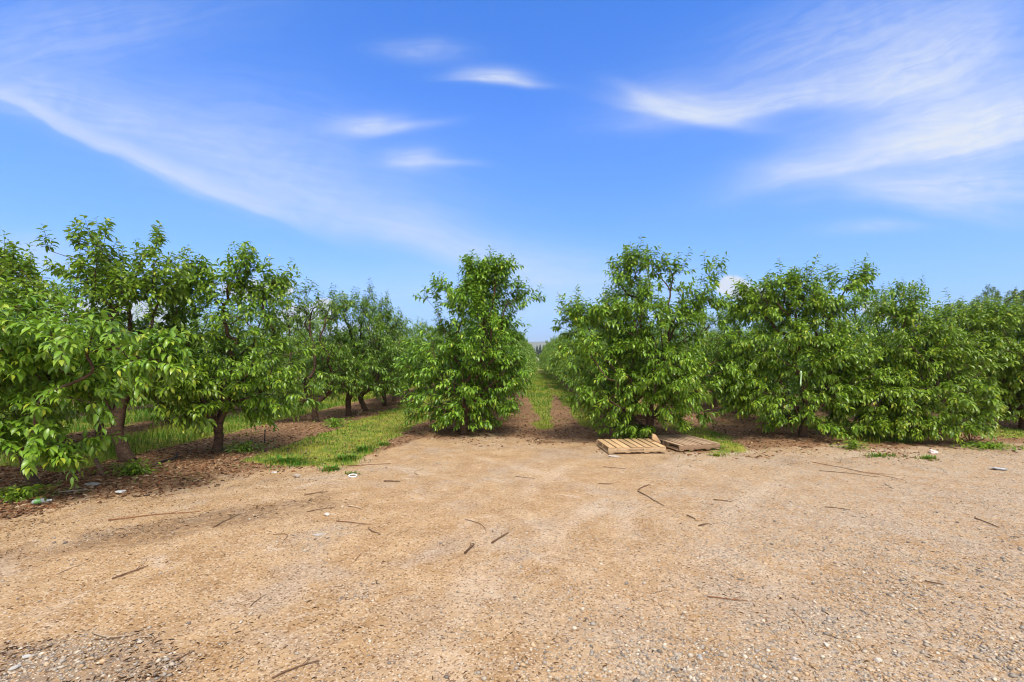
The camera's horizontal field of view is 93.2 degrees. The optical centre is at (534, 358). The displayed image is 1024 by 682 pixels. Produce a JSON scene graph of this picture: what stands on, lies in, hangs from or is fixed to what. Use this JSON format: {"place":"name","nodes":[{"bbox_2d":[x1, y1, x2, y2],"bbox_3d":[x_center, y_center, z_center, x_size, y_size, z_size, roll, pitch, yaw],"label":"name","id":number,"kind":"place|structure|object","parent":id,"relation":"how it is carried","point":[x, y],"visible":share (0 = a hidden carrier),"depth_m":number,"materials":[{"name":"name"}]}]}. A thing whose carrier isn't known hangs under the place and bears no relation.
{"place":"outdoors","nodes":[
{"label":"outdoors","id":0,"kind":"place"},
{"bbox_2d":[0,359,1023,681],"bbox_3d":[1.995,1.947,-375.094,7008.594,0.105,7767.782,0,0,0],"label":"ground","id":1,"kind":"structure","parent":0,"point":[558,491],"depth_m":4.84,"materials":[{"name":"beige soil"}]},
{"bbox_2d":[9,664,20,670],"bbox_3d":[-3.299,1.961,3.070,0.054,0.024,0.042,0,0,-31],"label":"stone","id":2,"kind":"object","parent":1,"relation":"on","point":[14,667],"visible":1,"depth_m":3.06,"materials":[{"name":"white stone"}]},
{"bbox_2d":[0,481,79,503],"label":"weed clump","id":3,"kind":"object","parent":1,"relation":"on","point":[20,495],"visible":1,"depth_m":6.60,"materials":[{"name":"green plant"}]},
{"bbox_2d":[0,251,80,454],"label":"cherry tree","id":4,"kind":"object","parent":1,"relation":"on","point":[55,411],"visible":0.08,"depth_m":9.55,"materials":[{"name":"green plant"}]},
{"bbox_2d":[31,498,51,503],"bbox_3d":[-6.600,1.915,6.476,0.201,0.084,0.091,0,0,-29],"label":"plastic bottle","id":5,"kind":"object","parent":1,"relation":"on","point":[38,500],"visible":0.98,"depth_m":6.45,"materials":[{"name":"green plastic"}]},
{"bbox_2d":[58,489,86,492],"bbox_3d":[-6.644,1.905,6.953,0.303,0.030,0.031,0,0,-29],"label":"fallen stick","id":6,"kind":"object","parent":1,"relation":"on","point":[72,490],"visible":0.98,"depth_m":6.95,"materials":[{"name":"brown wood"}]},
{"bbox_2d":[4,264,174,437],"bbox_3d":[-10.622,-0.161,11.759,3.030,4.258,2.866,0,0,-19],"label":"cherry tree","id":7,"kind":"object","parent":1,"relation":"on","point":[133,401],"visible":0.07,"depth_m":11.41,"materials":[{"name":"green plant"}]},
{"bbox_2d":[85,482,100,485],"bbox_3d":[-6.676,1.903,7.298,0.191,0.046,0.108,0,0,-38],"label":"flat stone","id":8,"kind":"object","parent":1,"relation":"on","point":[92,483],"visible":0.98,"depth_m":7.28,"materials":[{"name":"stone"}]},
{"bbox_2d":[93,458,104,475],"bbox_3d":[-7.171,1.820,7.976,0.355,0.315,0.066,0,0,29],"label":"wooden stake","id":9,"kind":"object","parent":1,"relation":"on","point":[99,466],"visible":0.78,"depth_m":7.96,"materials":[{"name":"brown wood"}]},
{"bbox_2d":[0,270,199,488],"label":"cherry tree","id":10,"kind":"object","parent":1,"relation":"on","point":[81,370],"visible":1,"depth_m":6.56,"materials":[{"name":"green plant"}]},
{"bbox_2d":[0,214,225,461],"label":"cherry tree","id":11,"kind":"object","parent":1,"relation":"on","point":[113,283],"visible":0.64,"depth_m":8.82,"materials":[{"name":"green plant"}]},
{"bbox_2d":[91,631,136,637],"bbox_3d":[-3.009,1.963,3.435,0.337,0.017,0.057,0,0,4],"label":"fallen stick","id":12,"kind":"object","parent":1,"relation":"on","point":[93,632],"visible":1,"depth_m":3.42,"materials":[{"name":"beige wood"}]},
{"bbox_2d":[112,564,147,578],"bbox_3d":[-3.688,1.945,4.409,0.048,0.024,0.278,0,0,17],"label":"fallen stick","id":13,"kind":"object","parent":1,"relation":"on","point":[138,568],"visible":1,"depth_m":4.39,"materials":[{"name":"brown wood"}]},
{"bbox_2d":[92,457,169,478],"bbox_3d":[-6.670,1.820,7.951,1.222,0.342,0.773,0,0,0],"label":"weed clump","id":14,"kind":"object","parent":1,"relation":"on","point":[131,469],"visible":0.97,"depth_m":7.93,"materials":[{"name":"green plant"}]},
{"bbox_2d":[108,507,199,520],"bbox_3d":[-4.721,1.944,6.066,0.945,0.026,0.186,0,0,-20],"label":"fallen stick","id":15,"kind":"object","parent":1,"relation":"on","point":[155,514],"visible":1,"depth_m":6.01,"materials":[{"name":"brown wood"}]},
{"bbox_2d":[152,452,178,464],"bbox_3d":[-6.815,1.859,8.896,0.102,0.166,0.530,0,0,8],"label":"stick","id":16,"kind":"object","parent":1,"relation":"on","point":[173,458],"visible":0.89,"depth_m":8.97,"materials":[{"name":"brown wood"}]},
{"bbox_2d":[120,302,226,424],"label":"cherry tree","id":17,"kind":"object","parent":1,"relation":"on","point":[144,315],"visible":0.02,"depth_m":13.76,"materials":[{"name":"green plant"}]},
{"bbox_2d":[188,319,211,400],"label":"cherry tree","id":18,"kind":"object","parent":1,"relation":"on","point":[202,328],"depth_m":21.48,"materials":[{"name":"green plant"}]},
{"bbox_2d":[180,306,250,401],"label":"cherry tree","id":19,"kind":"object","parent":1,"relation":"on","point":[201,320],"visible":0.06,"depth_m":16.01,"materials":[{"name":"green plant"}]},
{"bbox_2d":[207,317,246,397],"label":"cherry tree","id":20,"kind":"object","parent":1,"relation":"on","point":[230,333],"visible":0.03,"depth_m":23.71,"materials":[{"name":"green plant"}]},
{"bbox_2d":[140,241,327,452],"bbox_3d":[-6.077,-0.222,9.853,3.596,4.402,2.099,0,0,9],"label":"cherry tree","id":21,"kind":"object","parent":1,"relation":"on","point":[266,410],"visible":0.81,"depth_m":9.73,"materials":[{"name":"green plant"}]},
{"bbox_2d":[198,438,277,454],"bbox_3d":[-6.111,1.822,10.014,1.485,0.339,1.110,0,0,-11],"label":"weed clump","id":22,"kind":"object","parent":1,"relation":"on","point":[242,446],"visible":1,"depth_m":10.00,"materials":[{"name":"green plant"}]},
{"bbox_2d":[224,302,286,399],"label":"cherry tree","id":23,"kind":"object","parent":1,"relation":"on","point":[255,317],"visible":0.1,"depth_m":18.23,"materials":[{"name":"green plant"}]},
{"bbox_2d":[246,323,268,393],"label":"cherry tree","id":24,"kind":"object","parent":1,"relation":"on","point":[261,337],"visible":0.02,"depth_m":26.03,"materials":[{"name":"green plant"}]},
{"bbox_2d":[258,317,316,402],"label":"cherry tree","id":25,"kind":"object","parent":1,"relation":"on","point":[294,333],"visible":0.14,"depth_m":20.61,"materials":[{"name":"green plant"}]},
{"bbox_2d":[251,452,329,468],"bbox_3d":[-4.624,1.901,9.140,1.693,0.138,1.297,0,0,24],"label":"weed clump","id":26,"kind":"object","parent":1,"relation":"on","point":[285,460],"visible":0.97,"depth_m":9.03,"materials":[{"name":"green plant"}]},
{"bbox_2d":[272,656,319,677],"bbox_3d":[-1.534,1.973,3.101,0.275,0.022,0.069,0,0,-37],"label":"fallen stick","id":27,"kind":"object","parent":1,"relation":"on","point":[295,667],"visible":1,"depth_m":3.09,"materials":[{"name":"brown wood"}]},
{"bbox_2d":[255,277,366,421],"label":"cherry tree","id":28,"kind":"object","parent":1,"relation":"on","point":[332,375],"visible":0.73,"depth_m":14.69,"materials":[{"name":"green plant"}]},
{"bbox_2d":[291,317,337,397],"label":"cherry tree","id":29,"kind":"object","parent":1,"relation":"on","point":[314,327],"visible":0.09,"depth_m":22.78,"materials":[{"name":"green plant"}]},
{"bbox_2d":[302,310,350,395],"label":"cherry tree","id":30,"kind":"object","parent":1,"relation":"on","point":[320,322],"visible":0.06,"depth_m":24.83,"materials":[{"name":"green plant"}]},
{"bbox_2d":[317,464,350,472],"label":"weed clump","id":31,"kind":"object","parent":1,"relation":"on","point":[332,467],"visible":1,"depth_m":8.54,"materials":[{"name":"green plant"}]},
{"bbox_2d":[311,417,368,428],"bbox_3d":[-5.425,1.811,13.674,1.598,0.333,1.082,0,0,11],"label":"weed clump","id":32,"kind":"object","parent":1,"relation":"on","point":[335,423],"visible":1,"depth_m":13.56,"materials":[{"name":"green plant"}]},
{"bbox_2d":[323,452,370,463],"bbox_3d":[-3.635,1.921,9.367,1.033,0.149,0.776,0,0,0],"label":"weed clump","id":33,"kind":"object","parent":1,"relation":"on","point":[347,457],"visible":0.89,"depth_m":9.36,"materials":[{"name":"green plant"}]},
{"bbox_2d":[332,325,365,384],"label":"cherry tree","id":34,"kind":"object","parent":1,"relation":"on","point":[348,348],"visible":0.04,"depth_m":27.18,"materials":[{"name":"green plant"}]},
{"bbox_2d":[341,470,361,475],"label":"weed clump","id":35,"kind":"object","parent":1,"relation":"on","point":[349,472],"visible":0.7,"depth_m":8.22,"materials":[{"name":"green plant"}]},
{"bbox_2d":[306,286,401,415],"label":"cherry tree","id":36,"kind":"object","parent":1,"relation":"on","point":[361,354],"visible":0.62,"depth_m":16.01,"materials":[{"name":"green plant"}]},
{"bbox_2d":[350,323,376,376],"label":"cherry tree","id":37,"kind":"object","parent":1,"relation":"on","point":[364,341],"visible":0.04,"depth_m":29.38,"materials":[{"name":"green plant"}]},
{"bbox_2d":[351,444,383,452],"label":"weed clump","id":38,"kind":"object","parent":1,"relation":"on","point":[368,448],"visible":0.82,"depth_m":10.10,"materials":[{"name":"green plant"}]},
{"bbox_2d":[335,278,419,410],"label":"cherry tree","id":39,"kind":"object","parent":1,"relation":"on","point":[387,318],"visible":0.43,"depth_m":17.53,"materials":[{"name":"green plant"}]},
{"bbox_2d":[373,440,391,445],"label":"weed clump","id":40,"kind":"object","parent":1,"relation":"on","point":[383,443],"visible":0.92,"depth_m":10.74,"materials":[{"name":"green plant"}]},
{"bbox_2d":[353,310,419,405],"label":"cherry tree","id":41,"kind":"object","parent":1,"relation":"on","point":[384,403],"visible":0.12,"depth_m":19.36,"materials":[{"name":"green plant"}]},
{"bbox_2d":[363,320,428,400],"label":"cherry tree","id":42,"kind":"object","parent":1,"relation":"on","point":[404,347],"visible":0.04,"depth_m":21.47,"materials":[{"name":"green plant"}]},
{"bbox_2d":[389,317,438,396],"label":"cherry tree","id":43,"kind":"object","parent":1,"relation":"on","point":[419,340],"visible":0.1,"depth_m":23.61,"materials":[{"name":"green plant"}]},
{"bbox_2d":[402,317,445,384],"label":"cherry tree","id":44,"kind":"object","parent":1,"relation":"on","point":[430,327],"visible":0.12,"depth_m":25.54,"materials":[{"name":"green plant"}]},
{"bbox_2d":[409,326,443,388],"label":"cherry tree","id":45,"kind":"object","parent":1,"relation":"on","point":[434,350],"visible":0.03,"depth_m":27.78,"materials":[{"name":"green plant"}]},
{"bbox_2d":[389,245,545,434],"bbox_3d":[-1.663,-0.422,12.379,3.957,4.793,2.350,0,0,0],"label":"cherry tree","id":46,"kind":"object","parent":1,"relation":"on","point":[482,279],"visible":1,"depth_m":12.11,"materials":[{"name":"green plant"}]},
{"bbox_2d":[425,278,527,422],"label":"cherry tree","id":47,"kind":"object","parent":1,"relation":"on","point":[473,329],"visible":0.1,"depth_m":14.04,"materials":[{"name":"green plant"}]},
{"bbox_2d":[441,288,531,413],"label":"cherry tree","id":48,"kind":"object","parent":1,"relation":"on","point":[524,378],"visible":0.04,"depth_m":16.57,"materials":[{"name":"green plant"}]},
{"bbox_2d":[443,319,531,391],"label":"cherry tree","id":49,"kind":"object","parent":1,"relation":"on","point":[484,359],"visible":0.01,"depth_m":18.68,"materials":[{"name":"green plant"}]},
{"bbox_2d":[0,428,1022,681],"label":"twig debris","id":50,"kind":"object","parent":1,"relation":"on","point":[332,590],"visible":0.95,"depth_m":3.51,"materials":[{"name":"brown plant"}]},
{"bbox_2d":[0,384,1023,518],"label":"leaf litter","id":51,"kind":"object","parent":1,"relation":"on","point":[49,476],"visible":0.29,"depth_m":9.13,"materials":[{"name":"brown plant"}]},
{"bbox_2d":[0,373,1023,472],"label":"grass","id":52,"kind":"structure","parent":1,"relation":"on","point":[139,437],"depth_m":12.94,"materials":[{"name":"green plant"}]},
{"bbox_2d":[510,337,535,380],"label":"cherry tree","id":53,"kind":"object","parent":1,"relation":"on","point":[529,364],"visible":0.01,"depth_m":27.42,"materials":[{"name":"green plant"}]},
{"bbox_2d":[514,344,534,379],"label":"cherry tree","id":54,"kind":"object","parent":1,"relation":"on","point":[529,367],"visible":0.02,"depth_m":25.40,"materials":[{"name":"green plant"}]},
{"bbox_2d":[518,341,535,372],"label":"cherry tree","id":55,"kind":"object","parent":1,"relation":"on","point":[532,365],"visible":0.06,"depth_m":38.05,"materials":[{"name":"green plant"}]},
{"bbox_2d":[521,339,537,379],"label":"cherry tree","id":56,"kind":"object","parent":1,"relation":"on","point":[526,352],"visible":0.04,"depth_m":29.65,"materials":[{"name":"green plant"}]},
{"bbox_2d":[522,342,538,373],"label":"cherry tree","id":57,"kind":"object","parent":1,"relation":"on","point":[536,365],"visible":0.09,"depth_m":44.27,"materials":[{"name":"green plant"}]},
{"bbox_2d":[51,405,1018,503],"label":"weeds","id":58,"kind":"object","parent":1,"relation":"on","point":[461,420],"visible":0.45,"depth_m":12.10,"materials":[{"name":"green plant"}]},
{"bbox_2d":[541,334,559,374],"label":"cherry tree","id":59,"kind":"object","parent":1,"relation":"on","point":[553,339],"visible":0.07,"depth_m":45.38,"materials":[{"name":"green plant"}]},
{"bbox_2d":[542,339,559,379],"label":"cherry tree","id":60,"kind":"object","parent":1,"relation":"on","point":[544,365],"visible":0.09,"depth_m":43.30,"materials":[{"name":"green plant"}]},
{"bbox_2d":[544,337,561,380],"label":"cherry tree","id":61,"kind":"object","parent":1,"relation":"on","point":[558,342],"visible":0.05,"depth_m":41.27,"materials":[{"name":"green plant"}]},
{"bbox_2d":[545,331,569,379],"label":"cherry tree","id":62,"kind":"object","parent":1,"relation":"on","point":[556,348],"visible":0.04,"depth_m":35.44,"materials":[{"name":"green plant"}]},
{"bbox_2d":[547,332,577,373],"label":"cherry tree","id":63,"kind":"object","parent":1,"relation":"on","point":[560,360],"visible":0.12,"depth_m":30.93,"materials":[{"name":"green plant"}]},
{"bbox_2d":[548,331,576,374],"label":"cherry tree","id":64,"kind":"object","parent":1,"relation":"on","point":[561,347],"visible":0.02,"depth_m":33.09,"materials":[{"name":"green plant"}]},
{"bbox_2d":[553,330,579,381],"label":"cherry tree","id":65,"kind":"object","parent":1,"relation":"on","point":[559,368],"visible":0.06,"depth_m":28.83,"materials":[{"name":"green plant"}]},
{"bbox_2d":[555,324,600,392],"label":"cherry tree","id":66,"kind":"object","parent":1,"relation":"on","point":[562,377],"visible":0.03,"depth_m":22.27,"materials":[{"name":"green plant"}]},
{"bbox_2d":[563,328,594,378],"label":"cherry tree","id":67,"kind":"object","parent":1,"relation":"on","point":[570,347],"visible":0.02,"depth_m":26.78,"materials":[{"name":"green plant"}]},
{"bbox_2d":[562,325,595,384],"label":"cherry tree","id":68,"kind":"object","parent":1,"relation":"on","point":[587,334],"depth_m":24.53,"materials":[{"name":"green plant"}]},
{"bbox_2d":[565,314,606,390],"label":"cherry tree","id":69,"kind":"object","parent":1,"relation":"on","point":[570,380],"visible":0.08,"depth_m":20.33,"materials":[{"name":"green plant"}]},
{"bbox_2d":[572,300,619,399],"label":"cherry tree","id":70,"kind":"object","parent":1,"relation":"on","point":[590,367],"visible":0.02,"depth_m":18.27,"materials":[{"name":"green plant"}]},
{"bbox_2d":[586,298,645,412],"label":"cherry tree","id":71,"kind":"object","parent":1,"relation":"on","point":[604,344],"visible":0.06,"depth_m":16.00,"materials":[{"name":"green plant"}]},
{"bbox_2d":[600,428,657,438],"bbox_3d":[2.165,1.825,11.338,1.266,0.366,1.038,0,0,24],"label":"weed clump","id":72,"kind":"object","parent":1,"relation":"on","point":[635,437],"visible":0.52,"depth_m":11.32,"materials":[{"name":"green plant"}]},
{"bbox_2d":[575,273,682,424],"bbox_3d":[2.792,-0.248,14.016,3.134,4.404,2.964,0,0,14],"label":"cherry tree","id":73,"kind":"object","parent":1,"relation":"on","point":[627,382],"visible":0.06,"depth_m":13.76,"materials":[{"name":"green plant"}]},
{"bbox_2d":[596,438,665,453],"bbox_3d":[2.050,1.886,10.429,1.220,0.128,1.031,0,0,-7],"label":"wooden pallet","id":74,"kind":"object","parent":1,"relation":"on","point":[646,445],"visible":1,"depth_m":10.10,"materials":[{"name":"brown wood"}]},
{"bbox_2d":[652,434,660,443],"bbox_3d":[2.662,1.762,10.580,0.239,0.198,0.050,9,-11,-20],"label":"broken board","id":75,"kind":"object","parent":74,"relation":"on","point":[655,438],"visible":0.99,"depth_m":10.55,"materials":[{"name":"beige wood"}]},
{"bbox_2d":[546,235,743,438],"bbox_3d":[2.665,-0.509,11.821,4.506,4.972,3.336,0,0,14],"label":"cherry tree","id":76,"kind":"object","parent":1,"relation":"on","point":[661,356],"visible":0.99,"depth_m":11.35,"materials":[{"name":"green plant"}]},
{"bbox_2d":[657,326,705,362],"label":"cherry tree","id":77,"kind":"object","parent":1,"relation":"on","point":[680,340],"visible":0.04,"depth_m":23.14,"materials":[{"name":"green plant"}]},
{"bbox_2d":[648,434,719,450],"bbox_3d":[3.318,1.882,10.852,1.003,0.128,1.314,0,0,-16],"label":"wooden pallet","id":78,"kind":"object","parent":1,"relation":"on","point":[682,442],"visible":0.9,"depth_m":10.55,"materials":[{"name":"brown wood"}]},
{"bbox_2d":[667,309,714,398],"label":"cherry tree","id":79,"kind":"object","parent":1,"relation":"on","point":[694,344],"visible":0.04,"depth_m":21.24,"materials":[{"name":"green plant"}]},
{"bbox_2d":[683,309,732,406],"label":"cherry tree","id":80,"kind":"object","parent":1,"relation":"on","point":[715,403],"visible":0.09,"depth_m":19.02,"materials":[{"name":"green plant"}]},
{"bbox_2d":[704,452,726,457],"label":"weed clump","id":81,"kind":"object","parent":1,"relation":"on","point":[715,454],"visible":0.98,"depth_m":9.75,"materials":[{"name":"green plant"}]},
{"bbox_2d":[707,596,747,600],"bbox_3d":[1.581,1.969,3.977,0.313,0.019,0.046,0,0,6],"label":"fallen stick","id":82,"kind":"object","parent":1,"relation":"on","point":[727,598],"visible":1,"depth_m":3.96,"materials":[{"name":"brown wood"}]},
{"bbox_2d":[699,302,789,413],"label":"cherry tree","id":83,"kind":"object","parent":1,"relation":"on","point":[712,346],"visible":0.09,"depth_m":16.90,"materials":[{"name":"green plant"}]},
{"bbox_2d":[716,295,819,421],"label":"cherry tree","id":84,"kind":"object","parent":1,"relation":"on","point":[792,389],"visible":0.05,"depth_m":14.19,"materials":[{"name":"green plant"}]},
{"bbox_2d":[772,329,817,387],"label":"cherry tree","id":85,"kind":"object","parent":1,"relation":"on","point":[785,352],"visible":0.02,"depth_m":21.00,"materials":[{"name":"green plant"}]},
{"bbox_2d":[707,252,894,440],"bbox_3d":[6.371,-0.293,11.752,4.232,4.514,2.662,0,0,0],"label":"cherry tree","id":86,"kind":"object","parent":1,"relation":"on","point":[833,355],"visible":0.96,"depth_m":11.52,"materials":[{"name":"green plant"}]},
{"bbox_2d":[783,315,856,406],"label":"cherry tree","id":87,"kind":"object","parent":1,"relation":"on","point":[811,331],"visible":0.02,"depth_m":19.03,"materials":[{"name":"green plant"}]},
{"bbox_2d":[811,461,902,479],"bbox_3d":[5.681,1.962,8.523,0.230,0.024,1.546,0,0,-28],"label":"fallen stick","id":88,"kind":"object","parent":1,"relation":"on","point":[860,471],"visible":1,"depth_m":8.33,"materials":[{"name":"brown wood"}]},
{"bbox_2d":[842,310,874,347],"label":"cherry tree","id":89,"kind":"object","parent":1,"relation":"on","point":[861,323],"visible":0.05,"depth_m":22.64,"materials":[{"name":"green plant"}]},
{"bbox_2d":[829,438,887,450],"bbox_3d":[6.905,1.838,10.353,1.030,0.290,0.601,0,0,0],"label":"weed clump","id":90,"kind":"object","parent":1,"relation":"on","point":[851,446],"visible":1,"depth_m":10.34,"materials":[{"name":"green plant"}]},
{"bbox_2d":[808,283,916,413],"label":"cherry tree","id":91,"kind":"object","parent":1,"relation":"on","point":[855,314],"visible":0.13,"depth_m":16.52,"materials":[{"name":"green plant"}]},
{"bbox_2d":[859,452,905,459],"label":"weed clump","id":92,"kind":"object","parent":1,"relation":"on","point":[876,455],"visible":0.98,"depth_m":9.61,"materials":[{"name":"green plant"}]},
{"bbox_2d":[867,303,921,371],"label":"cherry tree","id":93,"kind":"object","parent":1,"relation":"on","point":[899,326],"depth_m":20.58,"materials":[{"name":"green plant"}]},
{"bbox_2d":[816,280,1010,443],"bbox_3d":[9.204,0.047,11.695,4.431,3.883,2.938,0,0,0],"label":"cherry tree","id":94,"kind":"object","parent":1,"relation":"on","point":[915,360],"visible":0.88,"depth_m":11.34,"materials":[{"name":"green plant"}]},
{"bbox_2d":[850,274,979,414],"bbox_3d":[11.034,-0.254,14.569,2.978,4.425,3.149,0,0,0],"label":"cherry tree","id":95,"kind":"object","parent":1,"relation":"on","point":[893,293],"visible":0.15,"depth_m":14.43,"materials":[{"name":"green plant"}]},
{"bbox_2d":[915,454,944,460],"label":"weed clump","id":96,"kind":"object","parent":1,"relation":"on","point":[929,457],"visible":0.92,"depth_m":9.39,"materials":[{"name":"green plant"}]},
{"bbox_2d":[929,449,937,453],"bbox_3d":[8.223,1.937,9.964,0.150,0.099,0.119,0,0,29],"label":"paper ball","id":97,"kind":"object","parent":1,"relation":"on","point":[931,451],"visible":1,"depth_m":9.94,"materials":[{"name":"paper"}]},
{"bbox_2d":[911,306,960,396],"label":"cherry tree","id":98,"kind":"object","parent":1,"relation":"on","point":[936,319],"visible":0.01,"depth_m":18.53,"materials":[{"name":"green plant"}]},
{"bbox_2d":[954,430,987,444],"bbox_3d":[9.892,1.747,11.045,0.661,0.452,0.208,0,0,23],"label":"clump","id":99,"kind":"object","parent":1,"relation":"on","point":[970,440],"visible":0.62,"depth_m":10.99,"materials":[{"name":"green plant"}]},
{"bbox_2d":[920,287,1023,429],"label":"cherry tree","id":100,"kind":"object","parent":1,"relation":"on","point":[1012,382],"visible":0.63,"depth_m":12.90,"materials":[{"name":"green plant"}]},
{"bbox_2d":[946,284,1023,361],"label":"cherry tree","id":101,"kind":"object","parent":1,"relation":"on","point":[997,293],"visible":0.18,"depth_m":41.80,"materials":[{"name":"green plant"}]},
{"bbox_2d":[951,294,1021,410],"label":"cherry tree","id":102,"kind":"object","parent":1,"relation":"on","point":[984,331],"visible":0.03,"depth_m":16.51,"materials":[{"name":"green plant"}]},
{"bbox_2d":[950,440,1023,450],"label":"weed clump","id":103,"kind":"object","parent":1,"relation":"on","point":[990,445],"visible":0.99,"depth_m":10.55,"materials":[{"name":"green plant"}]},
{"bbox_2d":[1003,286,1023,359],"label":"cherry tree","id":104,"kind":"object","parent":1,"relation":"on","point":[1014,294],"visible":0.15,"depth_m":40.02,"materials":[{"name":"green plant"}]},
{"bbox_2d":[0,0,1023,342],"label":"sky","id":105,"kind":"structure","parent":0,"point":[387,142],"materials":[{"name":"blue"}]},
{"bbox_2d":[85,341,1015,355],"bbox_3d":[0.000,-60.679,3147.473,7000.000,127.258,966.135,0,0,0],"label":"hill","id":106,"kind":"structure","parent":0,"point":[535,344],"depth_m":3166.09,"materials":[{"name":"green plant"}]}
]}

